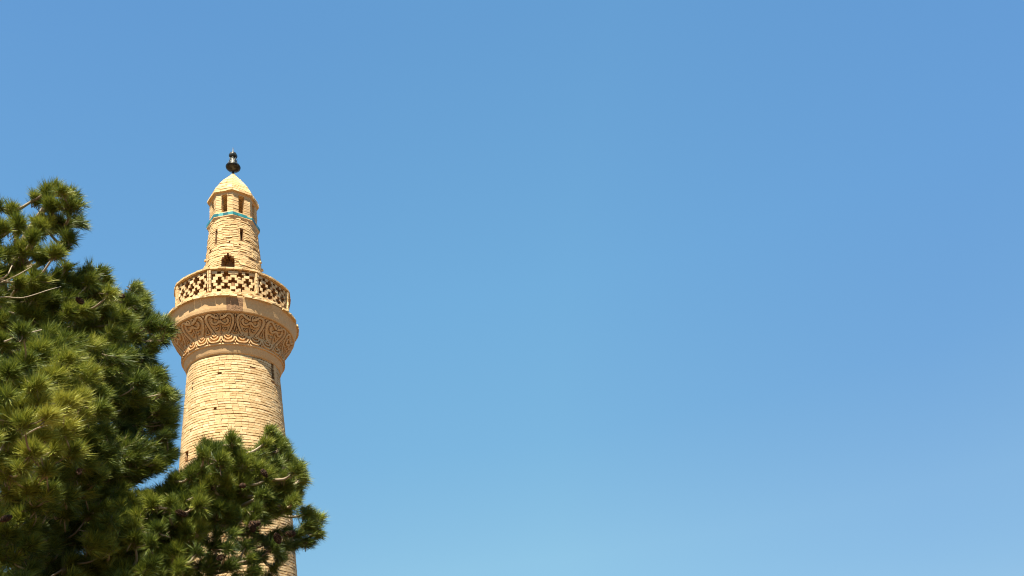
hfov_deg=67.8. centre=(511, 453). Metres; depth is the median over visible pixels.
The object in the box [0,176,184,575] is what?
pine tree
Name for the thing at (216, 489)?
pine tree
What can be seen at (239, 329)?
minaret
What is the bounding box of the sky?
[0,0,1023,575]
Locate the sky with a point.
(575, 287)
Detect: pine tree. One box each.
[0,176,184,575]
[87,420,329,575]
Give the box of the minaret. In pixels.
[167,151,298,575]

